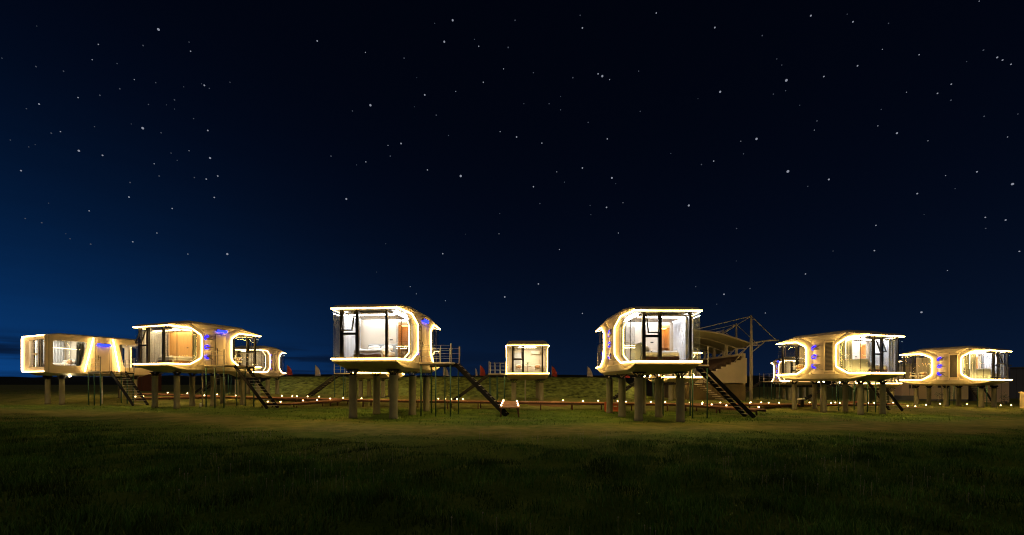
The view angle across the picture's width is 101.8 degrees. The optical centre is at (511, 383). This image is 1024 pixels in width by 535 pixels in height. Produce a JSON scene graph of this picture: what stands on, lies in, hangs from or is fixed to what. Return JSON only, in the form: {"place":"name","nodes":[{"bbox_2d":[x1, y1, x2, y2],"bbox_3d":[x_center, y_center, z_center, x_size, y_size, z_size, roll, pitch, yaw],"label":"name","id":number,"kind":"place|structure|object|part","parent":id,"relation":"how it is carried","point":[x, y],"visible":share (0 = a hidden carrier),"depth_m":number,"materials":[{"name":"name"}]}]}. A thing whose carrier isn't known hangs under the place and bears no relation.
{"place":"outdoors","nodes":[
{"label":"outdoors","id":0,"kind":"place"},
{"bbox_2d":[0,374,348,379],"bbox_3d":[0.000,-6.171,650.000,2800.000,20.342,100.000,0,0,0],"label":"distant hills","id":1,"kind":"structure","parent":0,"point":[199,377],"depth_m":633.11,"materials":[{"name":"green plant"}]},
{"bbox_2d":[0,375,849,386],"bbox_3d":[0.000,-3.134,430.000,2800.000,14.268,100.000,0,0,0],"label":"distant hills","id":2,"kind":"structure","parent":0,"point":[630,380],"depth_m":404.92,"materials":[{"name":"green plant"}]},
{"bbox_2d":[2,12,1019,313],"bbox_3d":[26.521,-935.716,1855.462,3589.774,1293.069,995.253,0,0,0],"label":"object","id":3,"kind":"structure","parent":0,"point":[460,176],"depth_m":1710.15,"materials":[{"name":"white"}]},
{"bbox_2d":[0,385,1023,534],"bbox_3d":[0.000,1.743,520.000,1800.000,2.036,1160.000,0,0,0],"label":"ground","id":4,"kind":"structure","parent":0,"point":[511,432],"depth_m":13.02,"materials":[{"name":"green plant"}]},
{"bbox_2d":[21,333,152,404],"bbox_3d":[-35.129,-1.091,34.834,3.898,5.658,6.978,0,0,23],"label":"stilt cabin","id":5,"kind":"object","parent":4,"relation":"on","point":[49,350],"visible":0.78,"depth_m":33.22,"materials":[{"name":"metal"}]},
{"bbox_2d":[36,359,75,366],"bbox_3d":[-36.036,-1.534,33.036,1.700,1.031,2.000,0,0,23],"label":"bed","id":6,"kind":"object","parent":5,"relation":"on","point":[70,362],"visible":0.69,"depth_m":33.19,"materials":[{"name":"white fabric"}]},
{"bbox_2d":[97,346,109,370],"bbox_3d":[-33.478,-2.052,34.070,0.085,2.005,0.812,0,0,23],"label":"door","id":7,"kind":"structure","parent":5,"relation":"in","point":[103,352],"depth_m":34.09,"materials":[{"name":"paint"}]},
{"bbox_2d":[87,357,148,405],"bbox_3d":[-30.945,-0.167,33.049,5.276,3.926,2.200,0,0,23],"label":"stair landing","id":8,"kind":"object","parent":4,"relation":"on","point":[100,372],"visible":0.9,"depth_m":32.79,"materials":[{"name":"brown wood"}]},
{"bbox_2d":[137,372,163,390],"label":"red shed","id":9,"kind":"structure","parent":4,"relation":"on","point":[144,383],"depth_m":54.00,"materials":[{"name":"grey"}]},
{"bbox_2d":[137,393,217,395],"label":"boardwalk","id":10,"kind":"structure","parent":4,"relation":"on","point":[148,394],"depth_m":39.85,"materials":[{"name":"red wood"}]},
{"bbox_2d":[133,320,260,408],"bbox_3d":[-24.327,-1.379,32.542,3.998,6.523,7.549,0,0,18],"label":"stilt cabin","id":11,"kind":"object","parent":4,"relation":"on","point":[195,340],"visible":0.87,"depth_m":31.16,"materials":[{"name":"paint"}]},
{"bbox_2d":[157,355,191,362],"bbox_3d":[-24.604,-1.923,30.890,1.750,1.041,2.150,0,0,18],"label":"bed","id":12,"kind":"object","parent":11,"relation":"on","point":[177,359],"visible":0.56,"depth_m":30.06,"materials":[{"name":"white fabric"}]},
{"bbox_2d":[216,334,225,364],"bbox_3d":[-22.556,-2.638,32.257,0.085,2.335,0.758,0,0,18],"label":"door","id":13,"kind":"structure","parent":11,"relation":"in","point":[220,339],"depth_m":32.22,"materials":[{"name":"paint"}]},
{"bbox_2d":[233,357,241,364],"bbox_3d":[-22.968,-1.860,34.795,0.669,0.836,0.585,0,0,-2],"label":"armchair","id":14,"kind":"object","parent":11,"relation":"on","point":[239,360],"visible":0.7,"depth_m":34.92,"materials":[{"name":"white fabric"}]},
{"bbox_2d":[195,374,230,393],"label":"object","id":15,"kind":"object","parent":4,"relation":"on","point":[208,387],"visible":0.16,"depth_m":47.27,"materials":[{"name":"brown wood"}]},
{"bbox_2d":[204,349,278,408],"bbox_3d":[-19.980,-0.330,31.335,5.284,4.400,2.550,0,0,18],"label":"stair landing","id":16,"kind":"object","parent":4,"relation":"on","point":[250,386],"visible":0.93,"depth_m":30.94,"materials":[{"name":"black metal"}]},
{"bbox_2d":[230,346,285,394],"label":"stilt cabin","id":17,"kind":"object","parent":4,"relation":"on","point":[269,361],"visible":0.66,"depth_m":46.80,"materials":[{"name":"metal"}]},
{"bbox_2d":[261,400,341,407],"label":"boardwalk","id":18,"kind":"structure","parent":4,"relation":"on","point":[322,402],"depth_m":32.47,"materials":[{"name":"red wood"}]},
{"bbox_2d":[306,362,350,396],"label":"stair landing","id":19,"kind":"object","parent":4,"relation":"on","point":[324,384],"visible":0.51,"depth_m":43.72,"materials":[{"name":"black metal"}]},
{"bbox_2d":[353,371,403,397],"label":"stilt cabin","id":20,"kind":"object","parent":4,"relation":"on","point":[362,375],"visible":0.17,"depth_m":42.90,"materials":[{"name":"paint"}]},
{"bbox_2d":[330,304,440,418],"bbox_3d":[-7.361,-1.252,25.865,3.998,6.575,8.949,0,0,5],"label":"stilt cabin","id":21,"kind":"object","parent":4,"relation":"on","point":[408,330],"visible":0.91,"depth_m":23.66,"materials":[{"name":"paint"}]},
{"bbox_2d":[353,344,396,356],"bbox_3d":[-7.716,-1.827,23.531,1.750,1.033,2.150,0,0,5],"label":"bed","id":22,"kind":"object","parent":21,"relation":"on","point":[375,350],"visible":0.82,"depth_m":22.60,"materials":[{"name":"white fabric"}]},
{"bbox_2d":[401,311,401,357],"bbox_3d":[-5.901,-2.640,23.011,0.030,2.600,2.805,0,0,5],"label":"side window","id":23,"kind":"structure","parent":21,"relation":"in","point":[401,311],"depth_m":22.36,"materials":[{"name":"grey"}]},
{"bbox_2d":[422,325,426,361],"bbox_3d":[-5.542,-2.537,26.346,0.085,2.335,0.942,0,0,5],"label":"door","id":24,"kind":"structure","parent":21,"relation":"in","point":[424,329],"depth_m":26.38,"materials":[{"name":"paint"}]},
{"bbox_2d":[225,376,652,398],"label":"grassy levee","id":25,"kind":"structure","parent":4,"relation":"on","point":[578,387],"depth_m":52.70,"materials":[{"name":"green plant"}]},
{"bbox_2d":[287,365,291,374],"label":"feather flag","id":26,"kind":"object","parent":25,"relation":"on","point":[289,371],"visible":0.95,"depth_m":57.50,"materials":[{"name":"red fabric"}]},
{"bbox_2d":[315,365,320,375],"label":"feather flag","id":27,"kind":"object","parent":25,"relation":"on","point":[317,371],"visible":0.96,"depth_m":57.49,"materials":[{"name":"fabric"}]},
{"bbox_2d":[480,365,484,375],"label":"feather flag","id":28,"kind":"object","parent":25,"relation":"on","point":[482,372],"visible":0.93,"depth_m":57.50,"materials":[{"name":"red fabric"}]},
{"bbox_2d":[552,366,556,376],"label":"feather flag","id":29,"kind":"object","parent":25,"relation":"on","point":[554,372],"visible":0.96,"depth_m":57.50,"materials":[{"name":"red fabric"}]},
{"bbox_2d":[587,366,592,376],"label":"feather flag","id":30,"kind":"object","parent":25,"relation":"on","point":[589,372],"visible":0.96,"depth_m":57.49,"materials":[{"name":"fabric"}]},
{"bbox_2d":[419,343,508,416],"bbox_3d":[-2.835,-0.187,25.875,5.285,4.486,2.350,0,0,5],"label":"stair landing","id":31,"kind":"object","parent":4,"relation":"on","point":[479,387],"visible":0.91,"depth_m":25.33,"materials":[{"name":"black metal"}]},
{"bbox_2d":[453,362,505,400],"bbox_3d":[-2.975,-0.154,38.000,4.771,3.793,2.200,0,0,0],"label":"stair landing","id":32,"kind":"object","parent":4,"relation":"on","point":[490,374],"visible":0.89,"depth_m":37.52,"materials":[{"name":"brown wood"}]},
{"bbox_2d":[500,402,519,416],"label":"boardwalk","id":33,"kind":"structure","parent":4,"relation":"on","point":[509,405],"depth_m":26.18,"materials":[{"name":"red wood"}]},
{"bbox_2d":[134,396,905,410],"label":"boardwalk","id":34,"kind":"structure","parent":4,"relation":"on","point":[477,402],"depth_m":33.89,"materials":[{"name":"red wood"}]},
{"bbox_2d":[505,341,549,400],"bbox_3d":[1.357,-1.175,40.120,3.971,5.611,7.014,0,0,0],"label":"stilt cabin","id":35,"kind":"object","parent":4,"relation":"on","point":[523,353],"visible":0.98,"depth_m":37.81,"materials":[{"name":"metal"}]},
{"bbox_2d":[514,353,520,372],"bbox_3d":[0.450,-1.965,39.240,0.800,1.990,0.120,0,0,0],"label":"inner door","id":36,"kind":"structure","parent":35,"relation":"in","point":[516,355],"depth_m":39.18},
{"bbox_2d":[515,365,521,372],"bbox_3d":[0.642,-1.380,38.221,0.669,0.836,0.585,0,0,-20],"label":"armchair","id":37,"kind":"object","parent":35,"relation":"on","point":[517,367],"visible":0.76,"depth_m":38.31,"materials":[{"name":"beige fabric"}]},
{"bbox_2d":[524,366,539,372],"bbox_3d":[1.900,-1.373,39.055,1.760,0.700,0.490,0,0,0],"label":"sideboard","id":38,"kind":"object","parent":35,"relation":"on","point":[531,369],"visible":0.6,"depth_m":38.83,"materials":[{"name":"white wood"}]},
{"bbox_3d":[1.910,-1.353,38.831,0.520,0.580,0.013,0,0,0],"label":"cabinet door","id":39,"kind":"part","parent":38,"relation":"part of","materials":[{"name":"beige wood"}]},
{"bbox_2d":[534,364,540,372],"bbox_3d":[2.350,-1.380,38.123,0.669,0.836,0.585,0,0,0],"label":"armchair","id":40,"kind":"object","parent":35,"relation":"on","point":[537,367],"visible":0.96,"depth_m":38.23,"materials":[{"name":"beige fabric"}]},
{"bbox_2d":[543,401,567,406],"bbox_3d":[3.592,1.715,35.507,3.124,0.598,1.651,0,0,0],"label":"earth mound","id":41,"kind":"object","parent":4,"relation":"on","point":[554,405],"visible":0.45,"depth_m":35.14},
{"bbox_2d":[144,431,984,534],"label":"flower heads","id":42,"kind":"object","parent":4,"relation":"on","point":[537,442],"visible":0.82,"depth_m":8.68,"materials":[{"name":"plant"}]},
{"bbox_2d":[613,404,617,411],"bbox_3d":[7.654,1.758,30.900,0.440,0.580,0.384,0,0,0],"label":"barrier","id":43,"kind":"object","parent":4,"relation":"on","point":[615,407],"visible":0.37,"depth_m":30.79,"materials":[{"name":"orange plastic"}]},
{"bbox_2d":[613,376,661,399],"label":"stair landing","id":44,"kind":"object","parent":4,"relation":"on","point":[629,386],"visible":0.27,"depth_m":46.81,"materials":[{"name":"brown wood"}]},
{"bbox_2d":[596,306,702,421],"bbox_3d":[7.989,-1.097,25.750,3.998,6.586,8.949,0,0,-1],"label":"stilt cabin","id":45,"kind":"object","parent":4,"relation":"on","point":[659,329],"visible":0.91,"depth_m":23.57,"materials":[{"name":"paint"}]},
{"bbox_2d":[630,314,630,360],"bbox_3d":[6.350,-2.490,23.077,0.030,2.600,2.975,0,0,-1],"label":"side window","id":46,"kind":"structure","parent":45,"relation":"in","point":[630,314],"depth_m":22.38,"materials":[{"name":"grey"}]},
{"bbox_2d":[631,342,679,360],"bbox_3d":[7.797,-1.676,22.773,2.150,1.034,1.750,0,0,-1],"label":"bed","id":47,"kind":"object","parent":45,"relation":"on","point":[636,351],"visible":0.69,"depth_m":22.01,"materials":[{"name":"white fabric"}]},
{"bbox_2d":[649,349,701,400],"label":"stilt cabin","id":48,"kind":"object","parent":4,"relation":"on","point":[668,378],"visible":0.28,"depth_m":45.40,"materials":[{"name":"paint"}]},
{"bbox_2d":[633,353,746,400],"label":"grandstand","id":49,"kind":"object","parent":4,"relation":"on","point":[729,372],"visible":0.48,"depth_m":50.86,"materials":[{"name":"brown"}]},
{"bbox_2d":[662,346,755,417],"bbox_3d":[12.486,-0.039,26.239,5.285,4.482,2.400,0,0,-1],"label":"stair landing","id":50,"kind":"object","parent":4,"relation":"on","point":[698,368],"visible":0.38,"depth_m":26.06,"materials":[{"name":"brown wood"}]},
{"bbox_2d":[685,404,765,415],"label":"boardwalk","id":51,"kind":"structure","parent":4,"relation":"on","point":[716,407],"depth_m":29.62,"materials":[{"name":"red wood"}]},
{"bbox_2d":[693,315,778,400],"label":"canopy","id":52,"kind":"object","parent":4,"relation":"on","point":[722,343],"visible":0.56,"depth_m":52.57,"materials":[{"name":"metal"}]},
{"bbox_2d":[746,373,779,399],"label":"stair landing","id":53,"kind":"object","parent":4,"relation":"on","point":[760,382],"visible":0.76,"depth_m":55.73,"materials":[{"name":"brown wood"}]},
{"bbox_2d":[772,357,814,400],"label":"stilt cabin","id":54,"kind":"object","parent":4,"relation":"on","point":[777,364],"visible":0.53,"depth_m":55.10,"materials":[{"name":"paint"}]},
{"bbox_2d":[797,398,805,406],"bbox_3d":[25.660,1.665,36.900,0.640,0.820,0.640,0,0,0],"label":"litter bin","id":55,"kind":"object","parent":4,"relation":"on","point":[801,401],"visible":0.98,"depth_m":36.71,"materials":[{"name":"black plastic"}]},
{"bbox_2d":[804,381,855,401],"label":"stair landing","id":56,"kind":"object","parent":4,"relation":"on","point":[818,391],"visible":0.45,"depth_m":51.17,"materials":[{"name":"brown wood"}]},
{"bbox_2d":[776,330,904,414],"bbox_3d":[25.671,-0.830,32.915,3.998,6.361,7.549,0,0,-17],"label":"stilt cabin","id":57,"kind":"object","parent":4,"relation":"on","point":[822,356],"visible":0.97,"depth_m":31.52,"materials":[{"name":"paint"}]},
{"bbox_2d":[785,344,785,373],"bbox_3d":[23.361,-2.110,34.648,0.030,2.600,2.698,0,0,-17],"label":"side window","id":58,"kind":"structure","parent":57,"relation":"in","point":[785,344],"depth_m":35.24,"materials":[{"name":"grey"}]},
{"bbox_2d":[795,364,804,372],"bbox_3d":[24.353,-1.230,35.155,0.669,0.836,0.585,0,0,23],"label":"armchair","id":59,"kind":"object","parent":57,"relation":"on","point":[800,366],"visible":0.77,"depth_m":34.95,"materials":[{"name":"white fabric"}]},
{"bbox_2d":[860,336,860,371],"bbox_3d":[24.727,-2.110,30.131,0.030,2.600,2.059,0,0,-17],"label":"side window","id":60,"kind":"structure","parent":57,"relation":"in","point":[860,336],"depth_m":29.67,"materials":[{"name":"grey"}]},
{"bbox_2d":[843,358,887,371],"bbox_3d":[25.911,-1.292,30.511,2.150,1.041,1.750,0,0,-17],"label":"bed","id":61,"kind":"object","parent":57,"relation":"on","point":[865,364],"visible":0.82,"depth_m":29.90,"materials":[{"name":"white fabric"}]},
{"bbox_2d":[838,381,903,411],"bbox_3d":[29.947,0.234,34.341,5.281,4.267,2.300,0,0,-17],"label":"stair landing","id":62,"kind":"object","parent":4,"relation":"on","point":[873,388],"visible":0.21,"depth_m":34.62,"materials":[{"name":"black metal"}]},
{"bbox_2d":[849,360,901,402],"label":"stilt cabin","id":63,"kind":"object","parent":4,"relation":"on","point":[892,383],"visible":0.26,"depth_m":48.06,"materials":[{"name":"paint"}]},
{"bbox_2d":[891,363,919,400],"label":"site building","id":64,"kind":"structure","parent":4,"relation":"on","point":[903,391],"depth_m":62.00,"materials":[{"name":"grey"}]},
{"bbox_2d":[936,392,942,401],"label":"potted shrub","id":65,"kind":"object","parent":4,"relation":"on","point":[939,400],"visible":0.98,"depth_m":54.92,"materials":[{"name":"green plant"}]},
{"bbox_2d":[919,386,967,401],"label":"site building","id":66,"kind":"structure","parent":4,"relation":"on","point":[935,390],"depth_m":60.00,"materials":[{"name":"grey"}]},
{"bbox_2d":[900,346,1011,407],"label":"stilt cabin","id":67,"kind":"object","parent":4,"relation":"on","point":[946,368],"visible":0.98,"depth_m":40.21,"materials":[{"name":"paint"}]},
{"bbox_2d":[910,372,916,379],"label":"armchair","id":68,"kind":"object","parent":67,"relation":"on","point":[911,375],"visible":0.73,"depth_m":43.66,"materials":[{"name":"beige fabric"}]},
{"bbox_2d":[918,372,927,378],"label":"armchair","id":69,"kind":"object","parent":67,"relation":"on","point":[923,374],"visible":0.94,"depth_m":42.74,"materials":[{"name":"fabric"}]},
{"bbox_2d":[969,368,1000,378],"bbox_3d":[44.284,-0.907,39.103,2.150,1.033,1.750,0,0,-22],"label":"bed","id":70,"kind":"object","parent":67,"relation":"on","point":[987,373],"visible":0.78,"depth_m":38.39,"materials":[{"name":"white fabric"}]},
{"bbox_2d":[949,386,990,406],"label":"stair landing","id":71,"kind":"object","parent":4,"relation":"on","point":[976,395],"visible":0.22,"depth_m":43.29,"materials":[{"name":"black metal"}]},
{"bbox_2d":[968,386,976,400],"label":"site building","id":72,"kind":"structure","parent":4,"relation":"on","point":[971,396],"depth_m":63.00,"materials":[{"name":"grey"}]},
{"bbox_2d":[984,363,1011,401],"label":"site building","id":73,"kind":"structure","parent":4,"relation":"on","point":[1002,388],"depth_m":58.00,"materials":[{"name":"grey"}]},
{"bbox_2d":[999,392,1007,403],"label":"potted shrub","id":74,"kind":"object","parent":4,"relation":"on","point":[1004,402],"visible":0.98,"depth_m":49.92,"materials":[{"name":"green plant"}]},
{"bbox_2d":[1009,367,1023,397],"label":"shed","id":75,"kind":"structure","parent":4,"relation":"on","point":[1016,383],"depth_m":74.00,"materials":[{"name":"grey"}]},
{"bbox_2d":[1018,392,1023,407],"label":"gate pillar","id":76,"kind":"structure","parent":4,"relation":"on","point":[1021,399],"depth_m":40.13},
{"bbox_2d":[0,390,1023,425],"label":"short grass","id":77,"kind":"structure","parent":0,"point":[274,408],"depth_m":27.74,"materials":[{"name":"green plant"}]}
]}

